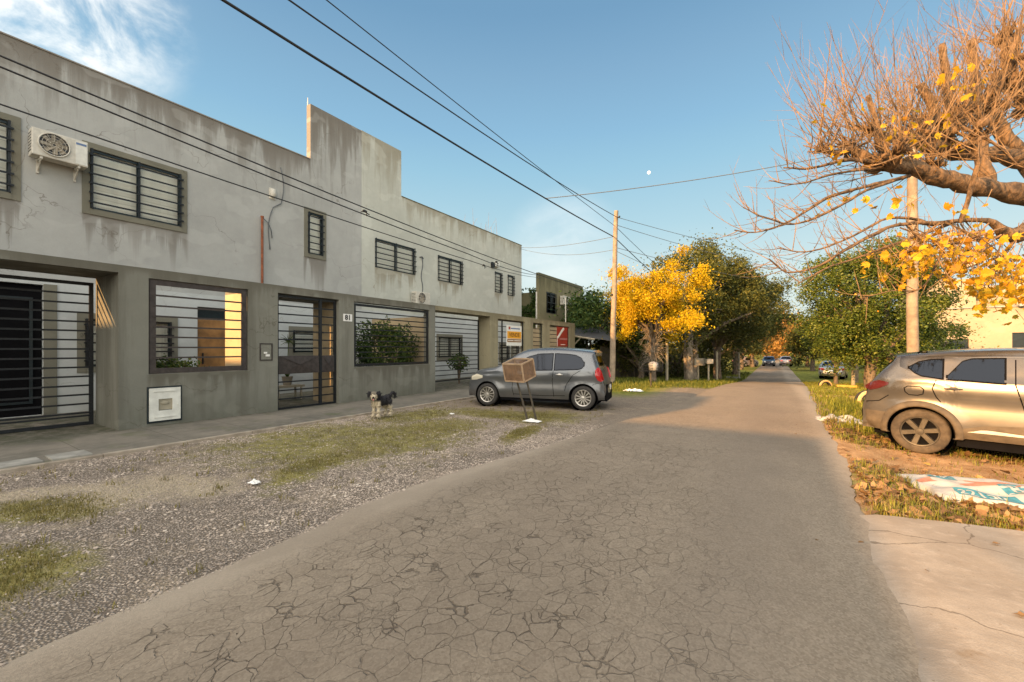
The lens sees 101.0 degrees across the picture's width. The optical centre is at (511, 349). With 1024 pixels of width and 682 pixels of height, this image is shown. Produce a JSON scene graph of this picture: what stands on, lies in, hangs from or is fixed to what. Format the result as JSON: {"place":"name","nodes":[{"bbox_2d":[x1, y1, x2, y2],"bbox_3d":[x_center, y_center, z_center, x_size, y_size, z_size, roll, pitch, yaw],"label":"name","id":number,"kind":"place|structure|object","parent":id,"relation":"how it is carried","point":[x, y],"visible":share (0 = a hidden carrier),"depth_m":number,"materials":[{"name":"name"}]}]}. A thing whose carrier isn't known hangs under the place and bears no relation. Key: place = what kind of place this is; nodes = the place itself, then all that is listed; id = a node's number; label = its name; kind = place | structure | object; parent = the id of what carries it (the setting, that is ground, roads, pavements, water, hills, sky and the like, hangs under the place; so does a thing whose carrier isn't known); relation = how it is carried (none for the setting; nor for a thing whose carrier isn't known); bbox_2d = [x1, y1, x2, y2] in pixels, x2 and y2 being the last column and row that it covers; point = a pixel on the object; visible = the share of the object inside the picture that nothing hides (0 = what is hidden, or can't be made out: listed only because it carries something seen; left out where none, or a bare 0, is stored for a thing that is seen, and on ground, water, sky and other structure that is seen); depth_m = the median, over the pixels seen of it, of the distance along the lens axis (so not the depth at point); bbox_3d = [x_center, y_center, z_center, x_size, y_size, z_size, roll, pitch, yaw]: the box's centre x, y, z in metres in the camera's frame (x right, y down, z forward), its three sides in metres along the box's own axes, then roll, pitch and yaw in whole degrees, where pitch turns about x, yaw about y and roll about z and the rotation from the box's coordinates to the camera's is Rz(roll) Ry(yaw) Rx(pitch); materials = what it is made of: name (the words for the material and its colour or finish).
{"place":"outdoors","nodes":[
{"label":"outdoors","id":0,"kind":"place"},
{"bbox_2d":[0,377,474,468],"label":"pavement","id":1,"kind":"structure","parent":0,"point":[94,438],"depth_m":7.83,"materials":[{"name":"concrete"}]},
{"bbox_2d":[0,450,92,468],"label":"paving tiles","id":2,"kind":"object","parent":1,"relation":"on","point":[36,460],"visible":0.82,"depth_m":5.67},
{"bbox_2d":[279,384,304,400],"bbox_3d":[-6.292,1.208,11.826,0.400,0.405,0.800,0,0,32],"label":"patio bench","id":3,"kind":"object","parent":1,"relation":"on","point":[292,385],"visible":0.57,"depth_m":11.87,"materials":[{"name":"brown wood"}]},
{"bbox_2d":[280,335,294,384],"bbox_3d":[-6.295,0.281,11.855,0.399,1.439,0.454,0,0,32],"label":"potted plant","id":4,"kind":"object","parent":3,"relation":"on","point":[286,377],"visible":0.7,"depth_m":11.78,"materials":[{"name":"green plant"}]},
{"bbox_2d":[354,315,421,366],"bbox_3d":[-4.071,0.205,13.959,1.224,2.607,3.190,0,0,32],"label":"patio bush","id":5,"kind":"object","parent":1,"relation":"on","point":[379,349],"visible":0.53,"depth_m":13.57,"materials":[{"name":"green plant"}]},
{"bbox_2d":[372,317,423,362],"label":"patio wall","id":6,"kind":"structure","parent":1,"relation":"on","point":[419,359],"depth_m":15.18,"materials":[{"name":"beige paint"}]},
{"bbox_2d":[0,66,533,274],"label":"facade cable","id":7,"kind":"object","parent":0,"point":[28,78],"visible":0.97,"depth_m":8.02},
{"bbox_2d":[0,103,540,277],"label":"facade cable","id":8,"kind":"object","parent":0,"point":[220,179],"visible":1,"depth_m":8.14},
{"bbox_2d":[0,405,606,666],"bbox_3d":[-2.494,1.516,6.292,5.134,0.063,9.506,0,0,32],"label":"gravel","id":9,"kind":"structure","parent":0,"point":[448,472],"depth_m":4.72,"materials":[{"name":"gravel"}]},
{"bbox_2d":[0,356,920,681],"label":"road","id":10,"kind":"structure","parent":0,"point":[716,534],"depth_m":2.66,"materials":[{"name":"asphalt"}]},
{"bbox_2d":[761,356,776,365],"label":"oncoming car","id":11,"kind":"object","parent":10,"relation":"on","point":[769,360],"visible":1,"depth_m":64.52,"materials":[{"name":"paint"}]},
{"bbox_2d":[778,356,792,365],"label":"departing car","id":12,"kind":"object","parent":10,"relation":"on","point":[784,360],"visible":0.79,"depth_m":66.35,"materials":[{"name":"paint"}]},
{"bbox_2d":[0,352,1023,662],"bbox_3d":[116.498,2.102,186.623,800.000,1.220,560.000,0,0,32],"label":"ground","id":13,"kind":"structure","parent":0,"point":[618,406],"depth_m":4.59,"materials":[{"name":"gravel"}]},
{"bbox_2d":[156,353,204,367],"bbox_3d":[-7.246,0.796,8.978,1.080,1.423,1.799,0,0,32],"label":"patio bush","id":14,"kind":"object","parent":13,"relation":"on","point":[172,364],"visible":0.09,"depth_m":8.91,"materials":[{"name":"green plant"}]},
{"bbox_2d":[0,31,361,418],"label":"concrete house","id":15,"kind":"structure","parent":13,"relation":"on","point":[116,204],"depth_m":10.68,"materials":[{"name":"grey paint"}]},
{"bbox_2d":[0,112,20,200],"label":"window frame","id":16,"kind":"structure","parent":15,"relation":"in","point":[10,130],"depth_m":8.65,"materials":[{"name":"metal"}]},
{"bbox_2d":[0,282,41,417],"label":"garage door","id":17,"kind":"structure","parent":15,"relation":"in","point":[5,313],"depth_m":8.83,"materials":[{"name":"metal"}]},
{"bbox_2d":[28,126,87,181],"bbox_3d":[-9.762,-4.160,9.097,0.399,0.840,0.844,0,0,32],"label":"air conditioner","id":18,"kind":"object","parent":15,"relation":"attached to","point":[48,146],"visible":1,"depth_m":8.97,"materials":[{"name":"plastic"}]},
{"bbox_2d":[77,313,177,372],"bbox_3d":[-9.275,-0.150,10.281,0.189,1.360,1.880,0,0,32],"label":"window frame","id":19,"kind":"structure","parent":15,"relation":"in","point":[160,321],"depth_m":10.73,"materials":[{"name":"black metal"}]},
{"bbox_2d":[82,140,186,232],"bbox_3d":[-9.199,-3.910,10.404,0.189,1.640,2.010,0,0,32],"label":"window frame","id":20,"kind":"structure","parent":15,"relation":"in","point":[114,187],"depth_m":10.35,"materials":[{"name":"metal"}]},
{"bbox_2d":[197,307,224,366],"bbox_3d":[-8.396,0.125,11.855,0.080,2.550,0.780,0,0,32],"label":"front door","id":21,"kind":"structure","parent":15,"relation":"in","point":[206,362],"depth_m":11.82,"materials":[{"name":"brown wood"}]},
{"bbox_2d":[260,216,263,282],"bbox_3d":[-7.570,-2.745,12.801,0.095,2.590,0.100,0,0,32],"label":"rusty pipe","id":22,"kind":"object","parent":15,"relation":"attached to","point":[262,249],"visible":0.83,"depth_m":12.78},
{"bbox_2d":[269,187,276,199],"bbox_3d":[-7.419,-4.840,13.119,0.170,0.340,0.200,0,0,32],"label":"bulkhead lamp","id":23,"kind":"object","parent":15,"relation":"attached to","point":[272,191],"visible":0.82,"depth_m":13.07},
{"bbox_2d":[264,167,283,249],"bbox_3d":[-7.421,-4.421,13.154,0.043,2.665,0.669,0,0,32],"label":"hanging cable","id":24,"kind":"object","parent":15,"relation":"hanging from","point":[271,211],"visible":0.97,"depth_m":13.09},
{"bbox_2d":[0,55,601,294],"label":"facade cable","id":25,"kind":"object","parent":15,"relation":"attached to","point":[18,63],"visible":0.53,"depth_m":8.14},
{"bbox_2d":[289,326,312,355],"bbox_3d":[-6.903,-0.260,14.082,0.189,0.980,1.120,0,0,32],"label":"window frame","id":26,"kind":"structure","parent":15,"relation":"in","point":[296,335],"depth_m":13.97,"materials":[{"name":"grey metal"}]},
{"bbox_2d":[304,206,325,260],"bbox_3d":[-6.710,-3.920,14.391,0.189,1.660,0.810,0,0,32],"label":"window frame","id":27,"kind":"structure","parent":15,"relation":"in","point":[314,224],"depth_m":14.42,"materials":[{"name":"grey metal"}]},
{"bbox_2d":[0,249,434,433],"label":"front fence","id":28,"kind":"object","parent":13,"relation":"on","point":[136,387],"visible":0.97,"depth_m":8.75,"materials":[{"name":"concrete"}]},
{"bbox_2d":[0,396,475,473],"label":"kerb edging","id":29,"kind":"object","parent":13,"relation":"on","point":[56,462],"visible":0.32,"depth_m":6.85,"materials":[{"name":"concrete"}]},
{"bbox_2d":[0,400,614,618],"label":"verge turf","id":30,"kind":"structure","parent":13,"relation":"on","point":[70,505],"depth_m":5.08,"materials":[{"name":"green plant"}]},
{"bbox_2d":[366,391,396,418],"bbox_3d":[-2.867,1.198,9.364,0.334,0.658,0.854,0,0,26],"label":"dog","id":31,"kind":"object","parent":13,"relation":"on","point":[378,400],"visible":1,"depth_m":9.21},
{"bbox_2d":[361,130,521,379],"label":"pale house","id":32,"kind":"structure","parent":13,"relation":"on","point":[391,267],"depth_m":19.41,"materials":[{"name":"paint"}]},
{"bbox_2d":[375,238,416,274],"bbox_3d":[-4.803,-3.795,17.445,0.189,1.150,2.210,0,0,32],"label":"window frame","id":33,"kind":"structure","parent":32,"relation":"in","point":[388,255],"depth_m":17.42,"materials":[{"name":"black metal"}]},
{"bbox_2d":[411,291,429,309],"bbox_3d":[-3.974,-2.060,18.369,0.399,0.840,0.864,0,0,32],"label":"air conditioner","id":34,"kind":"object","parent":32,"relation":"attached to","point":[420,297],"visible":0.91,"depth_m":18.12,"materials":[{"name":"plastic"}]},
{"bbox_2d":[436,334,462,359],"bbox_3d":[-2.998,-0.105,20.338,0.189,1.230,1.910,0,0,32],"label":"window frame","id":35,"kind":"structure","parent":32,"relation":"in","point":[448,341],"depth_m":20.26,"materials":[{"name":"black metal"}]},
{"bbox_2d":[438,255,463,284],"bbox_3d":[-2.982,-3.790,20.363,0.189,1.180,1.850,0,0,32],"label":"window frame","id":36,"kind":"structure","parent":32,"relation":"in","point":[449,270],"depth_m":20.35,"materials":[{"name":"black metal"}]},
{"bbox_2d":[495,271,502,292],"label":"window frame","id":37,"kind":"structure","parent":32,"relation":"in","point":[498,278],"depth_m":23.97,"materials":[{"name":"black metal"}]},
{"bbox_2d":[499,343,509,361],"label":"window frame","id":38,"kind":"structure","parent":32,"relation":"in","point":[506,349],"depth_m":24.52,"materials":[{"name":"black metal"}]},
{"bbox_2d":[508,274,514,295],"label":"window frame","id":39,"kind":"structure","parent":32,"relation":"in","point":[511,279],"depth_m":25.16,"materials":[{"name":"black metal"}]},
{"bbox_2d":[511,346,518,356],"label":"window frame","id":40,"kind":"structure","parent":32,"relation":"in","point":[514,349],"depth_m":25.43,"materials":[{"name":"black metal"}]},
{"bbox_2d":[446,353,469,383],"bbox_3d":[-2.243,0.818,17.777,0.837,1.373,1.210,0,0,32],"label":"patio bush","id":41,"kind":"object","parent":13,"relation":"on","point":[458,363],"visible":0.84,"depth_m":17.68,"materials":[{"name":"green plant"}]},
{"bbox_2d":[422,305,574,381],"bbox_3d":[0.257,0.090,19.881,0.620,3.220,11.998,0,0,32],"label":"olive fence","id":42,"kind":"object","parent":13,"relation":"on","point":[487,338],"visible":0.6,"depth_m":17.70,"materials":[{"name":"concrete"}]},
{"bbox_2d":[506,325,521,345],"bbox_3d":[0.102,-0.610,18.963,0.029,0.900,1.280,0,0,32],"label":"sale sign","id":43,"kind":"object","parent":42,"relation":"attached to","point":[513,335],"visible":1,"depth_m":18.90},
{"bbox_2d":[557,327,567,345],"bbox_3d":[2.766,-0.690,23.235,0.025,1.060,1.350,0,0,32],"label":"red sign","id":44,"kind":"object","parent":42,"relation":"attached to","point":[562,336],"visible":1,"depth_m":23.24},
{"bbox_2d":[502,358,536,419],"bbox_3d":[0.185,0.872,9.098,0.610,1.368,0.535,0,0,38],"label":"refuse stand","id":45,"kind":"object","parent":13,"relation":"on","point":[528,372],"visible":0.99,"depth_m":9.05,"materials":[{"name":"brown wood"}]},
{"bbox_2d":[469,347,611,410],"bbox_3d":[0.708,0.748,11.689,3.967,1.602,2.101,0,0,20],"label":"hatchback","id":46,"kind":"object","parent":13,"relation":"on","point":[577,378],"visible":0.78,"depth_m":10.74,"materials":[{"name":"grey paint"}]},
{"bbox_2d":[533,327,565,347],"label":"end patio wall","id":47,"kind":"structure","parent":13,"relation":"on","point":[535,332],"depth_m":25.10,"materials":[{"name":"beige paint"}]},
{"bbox_2d":[522,272,582,345],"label":"olive house","id":48,"kind":"structure","parent":13,"relation":"on","point":[547,300],"depth_m":29.41,"materials":[{"name":"paint"}]},
{"bbox_2d":[522,287,535,327],"bbox_3d":[-0.789,-1.506,29.612,5.733,5.385,0.628,0,0,32],"label":"climbing plant","id":49,"kind":"object","parent":48,"relation":"attached to","point":[532,303],"visible":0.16,"depth_m":28.25,"materials":[{"name":"green plant"}]},
{"bbox_2d":[546,292,556,313],"bbox_3d":[2.740,-3.225,29.529,0.189,1.450,1.560,0,0,32],"label":"window frame","id":50,"kind":"structure","parent":48,"relation":"in","point":[551,298],"depth_m":29.67,"materials":[{"name":"black metal"}]},
{"bbox_2d":[560,296,568,306],"bbox_3d":[3.842,-3.420,30.872,0.419,0.900,0.954,0,0,32],"label":"air conditioner","id":51,"kind":"object","parent":48,"relation":"attached to","point":[562,300],"visible":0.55,"depth_m":30.48,"materials":[{"name":"plastic"}]},
{"bbox_2d":[557,283,602,348],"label":"broadleaf tree","id":52,"kind":"object","parent":13,"relation":"on","point":[586,346],"visible":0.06,"depth_m":31.89,"materials":[{"name":"green plant"}]},
{"bbox_2d":[575,327,634,376],"bbox_3d":[5.502,0.125,27.227,3.700,3.950,4.980,0,0,32],"label":"carport","id":53,"kind":"object","parent":13,"relation":"on","point":[596,334],"visible":0.2,"depth_m":25.92,"materials":[{"name":"metal"}]},
{"bbox_2d":[549,279,676,356],"bbox_3d":[6.073,-1.297,28.165,7.540,6.706,7.588,0,0,1],"label":"broadleaf tree","id":54,"kind":"object","parent":13,"relation":"on","point":[587,319],"visible":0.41,"depth_m":27.20,"materials":[{"name":"green plant"}]},
{"bbox_2d":[609,210,619,381],"bbox_3d":[4.727,-2.279,19.391,0.547,8.169,0.304,0,0,32],"label":"utility pole","id":55,"kind":"object","parent":13,"relation":"on","point":[613,317],"visible":0.92,"depth_m":19.34,"materials":[{"name":"brown wood"}]},
{"bbox_2d":[221,0,613,236],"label":"overhead cable","id":56,"kind":"object","parent":55,"relation":"attached to","point":[311,55],"visible":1,"depth_m":7.73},
{"bbox_2d":[288,0,617,217],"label":"overhead cable","id":57,"kind":"object","parent":55,"relation":"attached to","point":[315,18],"visible":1,"depth_m":8.55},
{"bbox_2d":[326,0,614,225],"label":"overhead cable","id":58,"kind":"object","parent":55,"relation":"attached to","point":[445,94],"visible":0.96,"depth_m":9.12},
{"bbox_2d":[523,249,664,273],"bbox_3d":[11.932,-5.214,33.852,7.340,1.949,31.258,0,0,40],"label":"overhead cable","id":59,"kind":"object","parent":55,"relation":"attached to","point":[596,252],"visible":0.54,"depth_m":21.65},
{"bbox_2d":[618,225,804,273],"bbox_3d":[15.022,-5.318,25.179,23.571,0.784,0.022,0,0,-30],"label":"overhead cable","id":60,"kind":"object","parent":55,"relation":"attached to","point":[694,248],"visible":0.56,"depth_m":21.82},
{"bbox_2d":[621,218,803,261],"bbox_3d":[15.065,-5.835,25.153,23.524,0.390,0.022,0,0,-30],"label":"overhead cable","id":61,"kind":"object","parent":55,"relation":"attached to","point":[704,240],"visible":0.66,"depth_m":22.18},
{"bbox_2d":[619,248,830,289],"bbox_3d":[14.980,-4.383,25.206,23.619,0.652,0.022,0,0,-29],"label":"overhead cable","id":62,"kind":"object","parent":55,"relation":"attached to","point":[705,269],"visible":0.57,"depth_m":22.21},
{"bbox_2d":[600,346,680,377],"bbox_3d":[10.938,1.142,33.366,0.069,2.629,19.816,0,0,35],"label":"board fence","id":63,"kind":"object","parent":13,"relation":"on","point":[606,356],"visible":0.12,"depth_m":27.89,"materials":[{"name":"brown wood"}]},
{"bbox_2d":[639,362,662,385],"bbox_3d":[5.655,1.074,17.192,0.864,1.152,0.399,0,0,0],"label":"bin stand","id":64,"kind":"object","parent":13,"relation":"on","point":[653,366],"visible":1,"depth_m":17.05,"materials":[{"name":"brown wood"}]},
{"bbox_2d":[581,292,736,377],"bbox_3d":[9.042,-0.680,27.425,8.602,6.318,9.915,0,0,-33],"label":"shade tree","id":65,"kind":"object","parent":13,"relation":"on","point":[634,360],"visible":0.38,"depth_m":26.71,"materials":[{"name":"green plant"}]},
{"bbox_2d":[599,243,722,382],"bbox_3d":[7.074,-1.736,21.516,6.886,7.100,6.265,0,0,32],"label":"yellow tree","id":66,"kind":"object","parent":13,"relation":"on","point":[662,305],"visible":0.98,"depth_m":20.87,"materials":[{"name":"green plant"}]},
{"bbox_2d":[666,331,667,379],"bbox_3d":[8.545,0.415,23.298,0.139,3.101,0.144,0,0,-36],"label":"post","id":67,"kind":"object","parent":13,"relation":"on","point":[667,360],"visible":0.52,"depth_m":23.23,"materials":[{"name":"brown wood"}]},
{"bbox_2d":[636,323,748,377],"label":"shade tree","id":68,"kind":"object","parent":13,"relation":"on","point":[678,365],"visible":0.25,"depth_m":31.91,"materials":[{"name":"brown plant"}]},
{"bbox_2d":[693,358,704,379],"bbox_3d":[11.111,1.328,25.200,0.620,1.570,0.440,0,0,0],"label":"refuse stand","id":69,"kind":"object","parent":13,"relation":"on","point":[697,362],"visible":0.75,"depth_m":24.98,"materials":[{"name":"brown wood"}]},
{"bbox_2d":[704,359,712,378],"bbox_3d":[11.350,1.320,24.400,0.380,1.530,0.440,0,0,0],"label":"refuse stand","id":70,"kind":"object","parent":13,"relation":"on","point":[708,361],"visible":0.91,"depth_m":24.21,"materials":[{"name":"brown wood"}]},
{"bbox_2d":[640,227,788,380],"bbox_3d":[11.802,-3.001,26.742,9.634,10.113,8.789,0,0,32],"label":"verge tree","id":71,"kind":"object","parent":13,"relation":"on","point":[719,261],"visible":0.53,"depth_m":24.89,"materials":[{"name":"green plant"}]},
{"bbox_2d":[716,351,717,379],"bbox_3d":[12.851,1.165,26.498,0.112,2.101,0.117,0,0,-36],"label":"post","id":72,"kind":"object","parent":13,"relation":"on","point":[716,365],"visible":0.71,"depth_m":26.46,"materials":[{"name":"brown wood"}]},
{"bbox_2d":[669,328,790,374],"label":"shade tree","id":73,"kind":"object","parent":13,"relation":"on","point":[726,370],"visible":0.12,"depth_m":37.64,"materials":[{"name":"green plant"}]},
{"bbox_2d":[677,254,788,379],"bbox_3d":[13.309,-2.058,28.898,9.331,8.478,8.289,0,0,32],"label":"verge tree","id":74,"kind":"object","parent":13,"relation":"on","point":[730,326],"visible":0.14,"depth_m":27.27,"materials":[{"name":"green plant"}]},
{"bbox_2d":[732,356,758,366],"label":"white parked car","id":75,"kind":"object","parent":13,"relation":"on","point":[747,360],"visible":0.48,"depth_m":62.00,"materials":[{"name":"paint"}]},
{"bbox_2d":[723,333,773,369],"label":"street tree","id":76,"kind":"object","parent":13,"relation":"on","point":[761,346],"visible":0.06,"depth_m":50.98,"materials":[{"name":"green plant"}]},
{"bbox_2d":[701,262,805,379],"bbox_3d":[17.132,-2.085,31.171,9.349,8.873,7.780,0,0,32],"label":"verge tree","id":77,"kind":"object","parent":13,"relation":"on","point":[757,322],"visible":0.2,"depth_m":29.65,"materials":[{"name":"green plant"}]},
{"bbox_2d":[730,271,800,374],"bbox_3d":[20.889,-2.426,38.476,9.417,9.860,9.306,0,0,5],"label":"verge tree","id":78,"kind":"object","parent":13,"relation":"on","point":[772,330],"visible":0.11,"depth_m":37.30,"materials":[{"name":"green plant"}]},
{"bbox_2d":[585,309,955,370],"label":"distant woodland","id":79,"kind":"object","parent":13,"relation":"on","point":[781,354],"depth_m":61.19,"materials":[{"name":"green plant"}]},
{"bbox_2d":[749,312,797,366],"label":"street tree","id":80,"kind":"object","parent":13,"relation":"on","point":[752,364],"visible":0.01,"depth_m":59.47,"materials":[{"name":"orange plant"}]},
{"bbox_2d":[761,306,796,358],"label":"street tree","id":81,"kind":"object","parent":13,"relation":"on","point":[772,354],"visible":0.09,"depth_m":109.03,"materials":[{"name":"orange plant"}]},
{"bbox_2d":[758,300,800,358],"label":"street tree","id":82,"kind":"object","parent":13,"relation":"on","point":[778,344],"visible":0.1,"depth_m":97.60,"materials":[{"name":"orange plant"}]},
{"bbox_2d":[756,316,809,357],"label":"street tree","id":83,"kind":"object","parent":13,"relation":"on","point":[784,353],"depth_m":126.78,"materials":[{"name":"green plant"}]},
{"bbox_2d":[784,325,809,366],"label":"street tree","id":84,"kind":"object","parent":13,"relation":"on","point":[807,364],"visible":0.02,"depth_m":65.89,"materials":[{"name":"orange plant"}]},
{"bbox_2d":[779,319,827,370],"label":"street tree","id":85,"kind":"object","parent":13,"relation":"on","point":[793,337],"visible":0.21,"depth_m":49.87,"materials":[{"name":"green plant"}]},
{"bbox_2d":[786,298,855,383],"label":"garden tree","id":86,"kind":"object","parent":13,"relation":"on","point":[836,378],"visible":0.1,"depth_m":28.27,"materials":[{"name":"green plant"}]},
{"bbox_2d":[818,380,831,385],"bbox_3d":[17.411,2.062,23.498,0.724,0.724,0.184,0,0,0],"label":"planter tyre","id":87,"kind":"object","parent":13,"relation":"on","point":[822,382],"visible":0.44,"depth_m":23.42,"materials":[{"name":"rubber"}]},
{"bbox_2d":[818,360,847,379],"bbox_3d":[27.124,1.689,35.633,2.104,1.535,4.634,0,0,42],"label":"silver sedan","id":88,"kind":"object","parent":13,"relation":"on","point":[843,375],"visible":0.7,"depth_m":34.31,"materials":[{"name":"paint"}]},
{"bbox_2d":[815,414,862,423],"bbox_3d":[6.950,1.463,9.035,1.020,0.147,0.520,0,0,32],"label":"rubbish heap","id":89,"kind":"object","parent":13,"relation":"on","point":[826,417],"visible":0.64,"depth_m":8.99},
{"bbox_2d":[851,360,854,384],"bbox_3d":[17.608,1.241,21.800,0.162,1.952,0.157,0,0,9],"label":"post","id":90,"kind":"object","parent":13,"relation":"on","point":[852,377],"visible":0.43,"depth_m":21.76,"materials":[{"name":"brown wood"}]},
{"bbox_2d":[854,276,858,381],"bbox_3d":[25.276,-1.735,31.002,0.262,8.907,0.274,0,0,32],"label":"utility pole","id":91,"kind":"object","parent":13,"relation":"on","point":[856,375],"visible":0.1,"depth_m":30.90,"materials":[{"name":"brown wood"}]},
{"bbox_2d":[854,390,866,401],"bbox_3d":[10.595,1.567,12.598,0.683,0.683,0.184,0,0,0],"label":"planter tyre","id":92,"kind":"object","parent":13,"relation":"on","point":[861,395],"visible":0.17,"depth_m":12.52,"materials":[{"name":"rubber"}]},
{"bbox_2d":[699,0,1023,325],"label":"pollarded tree","id":93,"kind":"object","parent":13,"relation":"on","point":[933,131],"visible":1,"depth_m":6.25,"materials":[{"name":"orange plant"}]},
{"bbox_2d":[777,224,997,388],"bbox_3d":[17.714,-1.892,20.514,8.487,7.973,7.964,0,0,32],"label":"tree","id":94,"kind":"object","parent":13,"relation":"on","point":[870,342],"visible":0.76,"depth_m":19.83,"materials":[{"name":"green plant"}]},
{"bbox_2d":[795,391,1023,616],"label":"leaf litter","id":95,"kind":"object","parent":13,"relation":"on","point":[982,510],"visible":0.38,"depth_m":4.36,"materials":[{"name":"plant"}]},
{"bbox_2d":[906,147,918,351],"bbox_3d":[12.716,-2.398,13.402,0.310,8.608,0.324,0,0,32],"label":"utility pole","id":96,"kind":"object","parent":13,"relation":"on","point":[912,329],"visible":0.37,"depth_m":13.30,"materials":[{"name":"brown wood"}]},
{"bbox_2d":[547,147,871,198],"bbox_3d":[6.884,-5.800,13.561,11.661,1.820,0.024,0,0,2],"label":"overhead cable","id":97,"kind":"object","parent":96,"relation":"attached to","point":[688,180],"visible":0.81,"depth_m":13.59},
{"bbox_2d":[802,381,1023,530],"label":"verge grass","id":98,"kind":"structure","parent":13,"relation":"on","point":[839,404],"depth_m":6.93,"materials":[{"name":"plant"}]},
{"bbox_2d":[859,514,1023,681],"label":"driveway slab","id":99,"kind":"structure","parent":13,"relation":"on","point":[961,601],"depth_m":2.57,"materials":[{"name":"concrete"}]},
{"bbox_2d":[862,348,1023,455],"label":"suv","id":100,"kind":"object","parent":13,"relation":"on","point":[934,401],"visible":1,"depth_m":6.19,"materials":[{"name":"brown paint"}]},
{"bbox_2d":[901,316,984,351],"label":"garden tree","id":101,"kind":"object","parent":13,"relation":"on","point":[956,335],"visible":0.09,"depth_m":25.63,"materials":[{"name":"green plant"}]},
{"bbox_2d":[896,474,1023,508],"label":"printed sack","id":102,"kind":"object","parent":13,"relation":"on","point":[981,490],"visible":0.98,"depth_m":4.49,"materials":[{"name":"plastic"}]},
{"bbox_2d":[0,0,1023,349],"label":"sky","id":103,"kind":"structure","parent":0,"point":[599,95],"materials":[{"name":"blue"}]},
{"bbox_2d":[612,371,750,392],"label":"verge grass","id":104,"kind":"structure","parent":0,"point":[674,380],"depth_m":20.66,"materials":[{"name":"plant"}]},
{"bbox_2d":[898,263,1023,350],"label":"cream house","id":105,"kind":"structure","parent":0,"point":[993,331],"depth_m":28.43,"materials":[{"name":"paint"}]},
{"bbox_2d":[949,339,967,348],"bbox_3d":[30.862,0.000,29.233,0.960,1.360,0.040,0,0,32],"label":"window","id":106,"kind":"structure","parent":105,"relation":"in","point":[966,345],"depth_m":29.07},
{"bbox_2d":[1012,333,1023,347],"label":"window","id":107,"kind":"structure","parent":105,"relation":"in","point":[1017,338],"depth_m":27.74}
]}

